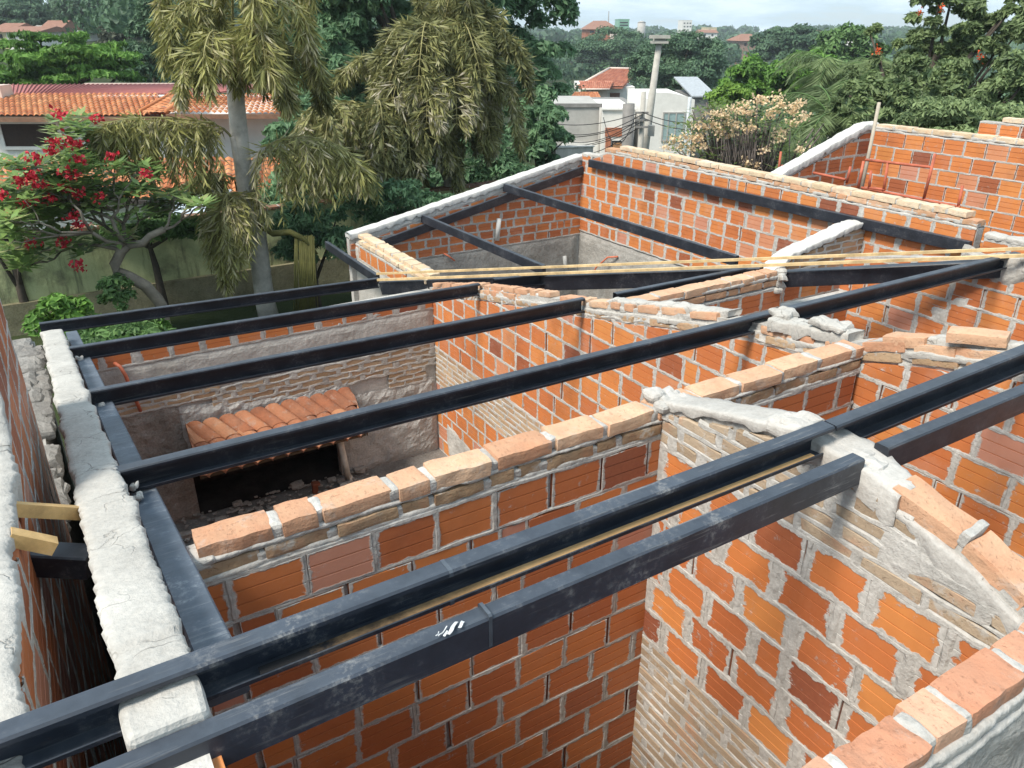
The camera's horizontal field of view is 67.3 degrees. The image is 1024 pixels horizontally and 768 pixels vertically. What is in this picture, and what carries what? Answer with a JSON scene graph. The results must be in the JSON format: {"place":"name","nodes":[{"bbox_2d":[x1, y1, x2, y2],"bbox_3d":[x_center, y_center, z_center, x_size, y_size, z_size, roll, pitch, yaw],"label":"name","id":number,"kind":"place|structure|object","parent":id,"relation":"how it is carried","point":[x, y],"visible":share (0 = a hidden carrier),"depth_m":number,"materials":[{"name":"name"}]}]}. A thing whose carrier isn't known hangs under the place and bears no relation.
{"place":"outdoors","nodes":[
{"label":"outdoors","id":0,"kind":"place"},
{"bbox_2d":[175,448,447,715],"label":"floor","id":1,"kind":"structure","parent":0,"point":[417,461],"depth_m":9.11,"materials":[{"name":"concrete"}]},
{"bbox_2d":[84,289,438,523],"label":"courtyard wall","id":2,"kind":"structure","parent":1,"relation":"on","point":[155,427],"depth_m":8.71,"materials":[{"name":"concrete"}]},
{"bbox_2d":[185,387,367,478],"bbox_3d":[-2.551,0.508,8.465,1.830,0.492,0.458,-14,28,-28],"label":"tile awning","id":3,"kind":"object","parent":2,"relation":"attached to","point":[210,430],"visible":0.46,"depth_m":8.45,"materials":[{"name":"ceramic"}]},
{"bbox_2d":[179,465,374,543],"bbox_3d":[-2.540,1.408,8.655,2.263,0.118,0.911,-14,28,-28],"label":"rubble","id":4,"kind":"object","parent":1,"relation":"on","point":[294,485],"visible":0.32,"depth_m":8.76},
{"bbox_2d":[338,442,352,480],"bbox_3d":[-1.976,0.905,9.098,0.088,0.710,0.193,6,26,12],"label":"support pipe","id":5,"kind":"object","parent":1,"relation":"on","point":[345,465],"visible":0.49,"depth_m":9.07,"materials":[{"name":"plastic"}]},
{"bbox_2d":[186,339,863,767],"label":"partition wall","id":6,"kind":"structure","parent":1,"relation":"on","point":[560,693],"depth_m":3.41,"materials":[{"name":"brick"}]},
{"bbox_2d":[430,282,1023,558],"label":"gable wall","id":7,"kind":"structure","parent":1,"relation":"on","point":[979,475],"depth_m":5.55,"materials":[{"name":"brick"}]},
{"bbox_2d":[69,283,479,361],"bbox_3d":[-1.996,-0.612,7.144,3.864,0.205,0.055,-14,28,-28],"label":"purlin","id":8,"kind":"object","parent":7,"relation":"on","point":[107,348],"visible":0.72,"depth_m":7.01,"materials":[{"name":"black paint"}]},
{"bbox_2d":[87,297,584,405],"bbox_3d":[-1.033,-0.278,5.589,3.823,0.178,0.055,-14,28,-28],"label":"purlin","id":9,"kind":"object","parent":7,"relation":"on","point":[159,386],"visible":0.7,"depth_m":5.42,"materials":[{"name":"black paint"}]},
{"bbox_2d":[379,267,760,294],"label":"valley beam","id":10,"kind":"structure","parent":7,"relation":"attached to","point":[618,280],"depth_m":8.19,"materials":[{"name":"metal"}]},
{"bbox_2d":[492,271,559,286],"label":"purlin","id":11,"kind":"object","parent":10,"relation":"on","point":[526,281],"visible":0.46,"depth_m":8.32,"materials":[{"name":"black paint"}]},
{"bbox_2d":[613,263,765,297],"bbox_3d":[1.687,-0.925,7.104,1.867,0.140,0.055,-14,28,-28],"label":"purlin","id":12,"kind":"object","parent":10,"relation":"on","point":[638,291],"visible":0.4,"depth_m":6.98,"materials":[{"name":"black paint"}]},
{"bbox_2d":[946,326,1010,347],"bbox_3d":[2.284,-0.232,3.768,0.263,0.083,0.130,18,31,34],"label":"loose brick","id":13,"kind":"object","parent":7,"relation":"on","point":[986,337],"visible":1,"depth_m":3.73,"materials":[{"name":"brick"}]},
{"bbox_2d":[627,268,846,320],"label":"room wall","id":14,"kind":"structure","parent":1,"relation":"on","point":[753,292],"depth_m":6.79,"materials":[{"name":"brick"}]},
{"bbox_2d":[783,259,1003,286],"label":"valley beam","id":15,"kind":"structure","parent":14,"relation":"on","point":[853,275],"depth_m":6.79,"materials":[{"name":"metal"}]},
{"bbox_2d":[577,145,985,298],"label":"wall","id":16,"kind":"structure","parent":1,"relation":"on","point":[743,230],"depth_m":10.26,"materials":[{"name":"brick"}]},
{"bbox_2d":[588,159,972,249],"bbox_3d":[2.844,-2.429,9.876,0.055,0.148,6.189,-14,28,-28],"label":"purlin","id":17,"kind":"object","parent":16,"relation":"attached to","point":[918,236],"visible":0.81,"depth_m":9.11,"materials":[{"name":"black paint"}]},
{"bbox_2d":[630,394,1023,767],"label":"bathroom gable","id":18,"kind":"structure","parent":1,"relation":"on","point":[872,599],"depth_m":3.08,"materials":[{"name":"brick"}]},
{"bbox_2d":[825,344,1023,438],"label":"ridge purlin","id":19,"kind":"object","parent":18,"relation":"on","point":[869,420],"visible":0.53,"depth_m":3.12,"materials":[{"name":"black paint"}]},
{"bbox_2d":[874,384,1023,464],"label":"ridge tube","id":20,"kind":"object","parent":18,"relation":"attached to","point":[911,444],"visible":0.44,"depth_m":2.95,"materials":[{"name":"black paint"}]},
{"bbox_2d":[802,623,1023,767],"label":"bathroom front wall","id":21,"kind":"structure","parent":1,"relation":"on","point":[968,712],"depth_m":2.01,"materials":[{"name":"orange brick"}]},
{"bbox_2d":[838,244,1023,340],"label":"side wall","id":22,"kind":"structure","parent":1,"relation":"on","point":[996,303],"depth_m":6.78,"materials":[{"name":"brick"}]},
{"bbox_2d":[0,32,811,674],"bbox_3d":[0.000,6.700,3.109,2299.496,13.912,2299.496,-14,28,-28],"label":"ground","id":23,"kind":"structure","parent":0,"point":[206,318],"depth_m":14.94,"materials":[{"name":"plant"}]},
{"bbox_2d":[0,192,28,302],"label":"garden shrub","id":24,"kind":"object","parent":23,"relation":"on","point":[16,279],"visible":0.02,"depth_m":13.32,"materials":[{"name":"green plant"}]},
{"bbox_2d":[0,23,31,48],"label":"hillside house","id":25,"kind":"structure","parent":23,"relation":"on","point":[5,26],"depth_m":90.53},
{"bbox_2d":[0,0,51,25],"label":"round tree","id":26,"kind":"object","parent":23,"relation":"on","point":[33,14],"visible":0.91,"depth_m":107.82,"materials":[{"name":"green plant"}]},
{"bbox_2d":[2,26,76,49],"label":"hillside house","id":27,"kind":"structure","parent":23,"relation":"on","point":[54,30],"depth_m":88.80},
{"bbox_2d":[19,292,97,337],"bbox_3d":[-5.891,-0.922,10.112,0.934,0.644,0.870,2,25,4],"label":"garden bush","id":28,"kind":"object","parent":23,"relation":"on","point":[59,306],"visible":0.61,"depth_m":9.92,"materials":[{"name":"green plant"}]},
{"bbox_2d":[42,20,82,29],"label":"hillside house","id":29,"kind":"structure","parent":23,"relation":"on","point":[60,23],"depth_m":104.30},
{"bbox_2d":[0,300,126,767],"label":"boundary wall","id":30,"kind":"structure","parent":23,"relation":"on","point":[51,649],"depth_m":2.77,"materials":[{"name":"brick"}]},
{"bbox_2d":[10,527,58,555],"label":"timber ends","id":31,"kind":"object","parent":30,"relation":"attached to","point":[35,542],"visible":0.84,"depth_m":2.40,"materials":[{"name":"beige wood"}]},
{"bbox_2d":[16,501,80,520],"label":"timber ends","id":32,"kind":"object","parent":30,"relation":"attached to","point":[45,511],"visible":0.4,"depth_m":2.66,"materials":[{"name":"beige wood"}]},
{"bbox_2d":[30,542,91,579],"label":"short beam","id":33,"kind":"structure","parent":30,"relation":"attached to","point":[66,560],"depth_m":2.66,"materials":[{"name":"metal"}]},
{"bbox_2d":[0,421,834,767],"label":"ridge purlin","id":34,"kind":"object","parent":30,"relation":"on","point":[52,733],"visible":0.92,"depth_m":2.02,"materials":[{"name":"paint"}]},
{"bbox_2d":[90,453,864,767],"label":"ridge tube","id":35,"kind":"object","parent":30,"relation":"on","point":[238,733],"visible":1,"depth_m":1.97,"materials":[{"name":"paint"}]},
{"bbox_2d":[12,338,114,680],"bbox_3d":[-3.707,1.240,6.375,0.387,2.382,3.599,-14,28,-28],"label":"gap infill","id":36,"kind":"object","parent":23,"relation":"on","point":[32,359],"visible":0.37,"depth_m":6.22,"materials":[{"name":"grey paint"}]},
{"bbox_2d":[0,29,146,101],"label":"flat topped tree","id":37,"kind":"object","parent":23,"relation":"on","point":[75,58],"visible":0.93,"depth_m":29.52,"materials":[{"name":"green plant"}]},
{"bbox_2d":[49,0,101,34],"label":"round tree","id":38,"kind":"object","parent":23,"relation":"on","point":[64,8],"visible":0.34,"depth_m":106.78,"materials":[{"name":"green plant"}]},
{"bbox_2d":[0,104,219,323],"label":"red frangipani","id":39,"kind":"object","parent":23,"relation":"on","point":[48,198],"visible":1,"depth_m":11.03,"materials":[{"name":"green plant"}]},
{"bbox_2d":[95,272,137,311],"bbox_3d":[-5.815,-1.362,11.265,0.515,0.546,0.661,1,25,3],"label":"garden bush","id":40,"kind":"object","parent":23,"relation":"on","point":[110,286],"visible":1,"depth_m":11.14,"materials":[{"name":"green plant"}]},
{"bbox_2d":[95,26,140,58],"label":"round tree","id":41,"kind":"object","parent":23,"relation":"on","point":[104,36],"visible":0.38,"depth_m":60.62,"materials":[{"name":"plant"}]},
{"bbox_2d":[64,318,175,343],"bbox_3d":[-5.109,-0.604,9.942,1.586,0.443,1.523,12,27,24],"label":"garden bush","id":42,"kind":"object","parent":23,"relation":"on","point":[112,332],"visible":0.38,"depth_m":9.80,"materials":[{"name":"green plant"}]},
{"bbox_2d":[40,329,224,767],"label":"parapet wall","id":43,"kind":"structure","parent":23,"relation":"on","point":[140,620],"depth_m":2.20,"materials":[{"name":"concrete"}]},
{"bbox_2d":[66,330,249,707],"bbox_3d":[-2.609,0.138,4.907,0.105,1.435,6.981,-15,29,-29],"label":"wall plate","id":44,"kind":"object","parent":43,"relation":"attached to","point":[202,620],"depth_m":2.62,"materials":[{"name":"metal"}]},
{"bbox_2d":[111,251,1020,493],"bbox_3d":[1.243,-0.310,4.753,6.857,0.159,0.060,-14,28,-28],"label":"purlin","id":45,"kind":"object","parent":44,"relation":"on","point":[161,470],"visible":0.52,"depth_m":3.98,"materials":[{"name":"black paint"}]},
{"bbox_2d":[376,247,1023,274],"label":"batten","id":46,"kind":"object","parent":45,"relation":"on","point":[764,258],"visible":1,"depth_m":7.29,"materials":[{"name":"beige wood"}]},
{"bbox_2d":[377,254,1023,280],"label":"batten","id":47,"kind":"object","parent":45,"relation":"on","point":[748,265],"visible":1,"depth_m":7.21,"materials":[{"name":"beige wood"}]},
{"bbox_2d":[39,277,379,331],"bbox_3d":[-3.274,-0.926,8.819,3.716,0.231,0.055,-14,28,-28],"label":"purlin","id":48,"kind":"object","parent":43,"relation":"on","point":[107,319],"visible":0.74,"depth_m":8.71,"materials":[{"name":"black paint"}]},
{"bbox_2d":[0,83,289,177],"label":"tiled house","id":49,"kind":"structure","parent":23,"relation":"on","point":[22,129],"depth_m":21.71,"materials":[{"name":"tile"}]},
{"bbox_2d":[0,122,63,149],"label":"window","id":50,"kind":"structure","parent":49,"relation":"in","point":[13,135],"depth_m":21.50,"materials":[{"name":"glass"}]},
{"bbox_2d":[92,207,202,304],"bbox_3d":[-6.515,-2.190,14.154,2.096,2.108,1.194,-3,25,-7],"label":"garden shrub","id":51,"kind":"object","parent":23,"relation":"on","point":[184,229],"visible":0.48,"depth_m":13.67,"materials":[{"name":"green plant"}]},
{"bbox_2d":[0,157,305,229],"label":"outbuilding","id":52,"kind":"structure","parent":23,"relation":"on","point":[228,172],"depth_m":19.10,"materials":[{"name":"tile"}]},
{"bbox_2d":[104,0,237,82],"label":"shade tree","id":53,"kind":"object","parent":23,"relation":"on","point":[138,22],"visible":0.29,"depth_m":39.26,"materials":[{"name":"green plant"}]},
{"bbox_2d":[82,0,383,316],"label":"drooping palm","id":54,"kind":"object","parent":23,"relation":"on","point":[242,65],"visible":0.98,"depth_m":12.41,"materials":[{"name":"green plant"}]},
{"bbox_2d":[258,223,317,310],"bbox_3d":[-3.979,-2.071,13.765,1.017,1.582,0.291,1,25,3],"label":"palm flower stalk","id":55,"kind":"object","parent":54,"relation":"hanging from","point":[307,251],"visible":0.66,"depth_m":13.68,"materials":[{"name":"plant"}]},
{"bbox_2d":[0,180,496,336],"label":"garden wall","id":56,"kind":"structure","parent":23,"relation":"on","point":[186,278],"depth_m":14.46,"materials":[{"name":"paint"}]},
{"bbox_2d":[257,164,314,204],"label":"undergrowth tree","id":57,"kind":"object","parent":23,"relation":"on","point":[271,191],"visible":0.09,"depth_m":16.98,"materials":[{"name":"green plant"}]},
{"bbox_2d":[258,91,349,164],"bbox_3d":[-4.729,-5.233,18.718,2.505,3.742,2.807,-4,25,-8],"label":"undergrowth tree","id":58,"kind":"object","parent":23,"relation":"on","point":[282,127],"visible":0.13,"depth_m":17.52,"materials":[{"name":"green plant"}]},
{"bbox_2d":[269,194,353,307],"bbox_3d":[-3.800,-2.390,14.405,1.744,2.273,0.993,5,25,10],"label":"garden bush","id":59,"kind":"object","parent":23,"relation":"on","point":[302,223],"visible":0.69,"depth_m":14.04,"materials":[{"name":"green plant"}]},
{"bbox_2d":[279,96,466,210],"bbox_3d":[-2.984,-4.269,16.549,3.960,3.744,3.256,-14,28,-28],"label":"drooping palm","id":60,"kind":"object","parent":23,"relation":"on","point":[388,162],"visible":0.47,"depth_m":15.19,"materials":[{"name":"green plant"}]},
{"bbox_2d":[334,178,454,227],"bbox_3d":[-2.195,-2.790,14.998,2.374,2.506,1.088,2,25,4],"label":"garden bush","id":61,"kind":"object","parent":23,"relation":"on","point":[412,195],"visible":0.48,"depth_m":14.54,"materials":[{"name":"green plant"}]},
{"bbox_2d":[355,233,439,300],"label":"eaves wall","id":62,"kind":"structure","parent":23,"relation":"on","point":[375,254],"depth_m":10.36,"materials":[{"name":"brick"}]},
{"bbox_2d":[325,241,379,283],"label":"purlin","id":63,"kind":"object","parent":62,"relation":"on","point":[358,266],"visible":0.81,"depth_m":10.48,"materials":[{"name":"black paint"}]},
{"bbox_2d":[271,0,579,186],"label":"broadleaf tree","id":64,"kind":"object","parent":23,"relation":"on","point":[346,26],"visible":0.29,"depth_m":23.22,"materials":[{"name":"green plant"}]},
{"bbox_2d":[328,0,538,192],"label":"drooping palm","id":65,"kind":"object","parent":23,"relation":"on","point":[452,52],"visible":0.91,"depth_m":15.21,"materials":[{"name":"green plant"}]},
{"bbox_2d":[345,153,582,301],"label":"gable","id":66,"kind":"structure","parent":23,"relation":"on","point":[546,235],"depth_m":12.17,"materials":[{"name":"brick"}]},
{"bbox_2d":[380,166,583,244],"bbox_3d":[-0.384,-2.761,11.873,3.640,0.882,0.050,-14,28,-28],"label":"rafter","id":67,"kind":"object","parent":66,"relation":"on","point":[474,209],"visible":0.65,"depth_m":11.81,"materials":[{"name":"black paint"}]},
{"bbox_2d":[421,214,545,271],"bbox_3d":[-0.477,-1.925,10.367,0.055,0.205,2.982,-17,30,-32],"label":"purlin","id":68,"kind":"object","parent":66,"relation":"attached to","point":[502,252],"visible":0.81,"depth_m":10.21,"materials":[{"name":"black paint"}]},
{"bbox_2d":[503,183,738,264],"bbox_3d":[1.165,-2.208,10.197,0.055,0.181,4.738,-15,29,-30],"label":"purlin","id":69,"kind":"object","parent":66,"relation":"attached to","point":[668,239],"visible":0.85,"depth_m":9.74,"materials":[{"name":"black paint"}]},
{"bbox_2d":[427,133,534,184],"bbox_3d":[-1.482,-5.585,21.565,4.668,2.946,2.717,-2,25,-5],"label":"undergrowth tree","id":70,"kind":"object","parent":23,"relation":"on","point":[484,172],"visible":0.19,"depth_m":20.95,"materials":[{"name":"green plant"}]},
{"bbox_2d":[7,0,1023,145],"bbox_3d":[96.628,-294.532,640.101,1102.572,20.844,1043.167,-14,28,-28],"label":"woods","id":71,"kind":"object","parent":23,"relation":"on","point":[115,16],"visible":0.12,"depth_m":160.58,"materials":[{"name":"green plant"}]},
{"bbox_2d":[504,100,575,167],"bbox_3d":[0.818,-6.320,23.504,2.109,4.494,3.437,0,25,0],"label":"undergrowth tree","id":72,"kind":"object","parent":23,"relation":"on","point":[546,131],"visible":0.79,"depth_m":22.20,"materials":[{"name":"green plant"}]},
{"bbox_2d":[553,145,594,157],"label":"yard wall","id":73,"kind":"structure","parent":23,"relation":"on","point":[564,151],"depth_m":24.00,"materials":[{"name":"concrete"}]},
{"bbox_2d":[552,96,601,152],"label":"street building","id":74,"kind":"structure","parent":23,"relation":"on","point":[581,110],"depth_m":55.31,"materials":[{"name":"paint"}]},
{"bbox_2d":[581,21,616,40],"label":"skyline building","id":75,"kind":"structure","parent":23,"relation":"on","point":[589,28],"depth_m":233.59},
{"bbox_2d":[574,67,634,99],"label":"red roofed house","id":76,"kind":"structure","parent":23,"relation":"on","point":[610,82],"depth_m":98.43,"materials":[{"name":"tile"}]},
{"bbox_2d":[565,25,652,71],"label":"street tree","id":77,"kind":"object","parent":23,"relation":"on","point":[598,50],"visible":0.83,"depth_m":132.79,"materials":[{"name":"green plant"}]},
{"bbox_2d":[593,99,636,152],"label":"shopfront","id":78,"kind":"object","parent":23,"relation":"on","point":[611,109],"visible":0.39,"depth_m":54.55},
{"bbox_2d":[622,103,634,145],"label":"concrete column","id":79,"kind":"structure","parent":23,"relation":"on","point":[628,109],"depth_m":43.57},
{"bbox_2d":[635,91,648,147],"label":"utility pole","id":80,"kind":"object","parent":23,"relation":"on","point":[642,126],"visible":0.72,"depth_m":40.69,"materials":[{"name":"concrete"}]},
{"bbox_2d":[643,35,670,148],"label":"utility pole","id":81,"kind":"object","parent":23,"relation":"on","point":[659,40],"visible":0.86,"depth_m":41.01,"materials":[{"name":"concrete"}]},
{"bbox_2d":[627,89,694,156],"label":"white building","id":82,"kind":"structure","parent":23,"relation":"on","point":[670,105],"depth_m":51.46,"materials":[{"name":"paint"}]},
{"bbox_2d":[661,112,685,141],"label":"window","id":83,"kind":"structure","parent":82,"relation":"in","point":[671,116],"depth_m":51.41,"materials":[{"name":"teal glass"}]},
{"bbox_2d":[621,29,732,91],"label":"dome tree","id":84,"kind":"object","parent":23,"relation":"on","point":[682,46],"visible":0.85,"depth_m":74.76,"materials":[{"name":"green plant"}]},
{"bbox_2d":[677,20,691,32],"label":"skyline building","id":85,"kind":"structure","parent":23,"relation":"on","point":[684,24],"depth_m":471.74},
{"bbox_2d":[674,77,712,157],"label":"shed","id":86,"kind":"structure","parent":23,"relation":"on","point":[695,88],"depth_m":57.98,"materials":[{"name":"concrete"}]},
{"bbox_2d":[703,81,755,129],"bbox_3d":[9.925,-10.346,35.722,2.400,6.954,2.258,-3,25,-6],"label":"lime bush","id":87,"kind":"object","parent":23,"relation":"on","point":[736,91],"visible":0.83,"depth_m":34.30,"materials":[{"name":"green plant"}]},
{"bbox_2d":[727,34,759,66],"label":"skyline building","id":88,"kind":"structure","parent":23,"relation":"on","point":[741,40],"depth_m":220.45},
{"bbox_2d":[659,89,832,171],"bbox_3d":[4.168,-4.517,14.049,3.295,1.826,2.884,7,26,15],"label":"peach frangipani","id":89,"kind":"object","parent":23,"relation":"on","point":[746,150],"visible":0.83,"depth_m":13.27,"materials":[{"name":"beige plant"}]},
{"bbox_2d":[717,52,786,145],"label":"light green tree","id":90,"kind":"object","parent":23,"relation":"on","point":[752,73],"visible":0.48,"depth_m":40.30,"materials":[{"name":"green plant"}]},
{"bbox_2d":[748,23,821,60],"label":"spreading tree","id":91,"kind":"object","parent":23,"relation":"on","point":[780,42],"visible":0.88,"depth_m":118.75,"materials":[{"name":"green plant"}]},
{"bbox_2d":[763,49,839,154],"bbox_3d":[14.025,-11.808,38.151,3.868,8.905,3.860,3,25,6],"label":"light green tree","id":92,"kind":"object","parent":23,"relation":"on","point":[776,83],"visible":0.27,"depth_m":36.53,"materials":[{"name":"green plant"}]},
{"bbox_2d":[763,220,864,302],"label":"stub gable","id":93,"kind":"structure","parent":23,"relation":"on","point":[845,237],"depth_m":8.23,"materials":[{"name":"brick"}]},
{"bbox_2d":[760,85,875,168],"bbox_3d":[7.390,-4.367,18.421,3.196,5.091,3.199,-14,28,-28],"label":"feather palm","id":94,"kind":"object","parent":23,"relation":"on","point":[836,126],"visible":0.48,"depth_m":17.39,"materials":[{"name":"green plant"}]},
{"bbox_2d":[771,121,878,187],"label":"neighbour gable","id":95,"kind":"structure","parent":23,"relation":"on","point":[838,154],"depth_m":10.43,"materials":[{"name":"brick"}]},
{"bbox_2d":[778,151,851,182],"bbox_3d":[4.022,-2.851,10.295,0.034,0.371,1.165,-14,28,-28],"label":"scaffolding","id":96,"kind":"object","parent":95,"relation":"attached to","point":[830,176],"visible":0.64,"depth_m":10.05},
{"bbox_2d":[770,51,891,139],"bbox_3d":[11.054,-7.683,27.066,4.427,7.392,3.916,10,27,20],"label":"feather palm","id":97,"kind":"object","parent":23,"relation":"on","point":[826,70],"visible":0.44,"depth_m":25.61,"materials":[{"name":"green plant"}]},
{"bbox_2d":[809,20,892,101],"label":"spreading tree","id":98,"kind":"object","parent":23,"relation":"on","point":[829,41],"visible":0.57,"depth_m":58.22,"materials":[{"name":"green plant"}]},
{"bbox_2d":[811,59,913,113],"bbox_3d":[10.970,-6.515,24.046,3.456,6.866,4.057,2,25,4],"label":"feather palm","id":99,"kind":"object","parent":23,"relation":"on","point":[839,85],"visible":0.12,"depth_m":22.92,"materials":[{"name":"green plant"}]},
{"bbox_2d":[859,102,880,189],"bbox_3d":[4.729,-3.105,10.164,0.051,1.158,0.278,13,28,26],"label":"timber pole","id":100,"kind":"object","parent":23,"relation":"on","point":[864,174],"visible":0.78,"depth_m":10.13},
{"bbox_2d":[857,153,963,207],"bbox_3d":[4.741,-2.480,9.159,0.034,0.576,1.350,-14,28,-28],"label":"scaffolding","id":101,"kind":"object","parent":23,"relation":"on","point":[876,189],"visible":0.9,"depth_m":9.24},
{"bbox_2d":[824,0,1023,127],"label":"screen tree","id":102,"kind":"object","parent":23,"relation":"on","point":[893,96],"visible":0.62,"depth_m":15.79,"materials":[{"name":"green plant"}]},
{"bbox_2d":[836,0,1022,111],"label":"tulip tree","id":103,"kind":"object","parent":23,"relation":"on","point":[969,39],"visible":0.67,"depth_m":19.64,"materials":[{"name":"green plant"}]},
{"bbox_2d":[864,124,1023,247],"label":"neighbour wall","id":104,"kind":"structure","parent":23,"relation":"on","point":[986,171],"depth_m":9.71,"materials":[{"name":"brick"}]},
{"bbox_2d":[885,94,1023,132],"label":"screen tree","id":105,"kind":"object","parent":23,"relation":"on","point":[957,114],"visible":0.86,"depth_m":12.96,"materials":[{"name":"green plant"}]},
{"bbox_2d":[978,117,1023,138],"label":"wall","id":106,"kind":"structure","parent":23,"relation":"on","point":[1012,127],"depth_m":10.08,"materials":[{"name":"brick"}]},
{"bbox_2d":[43,0,1020,31],"label":"sky","id":107,"kind":"structure","parent":0,"point":[765,14],"materials":[{"name":"white"}]},
{"bbox_2d":[982,231,1023,253],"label":"wall stub","id":108,"kind":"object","parent":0,"point":[993,239],"depth_m":7.29,"materials":[{"name":"brick"}]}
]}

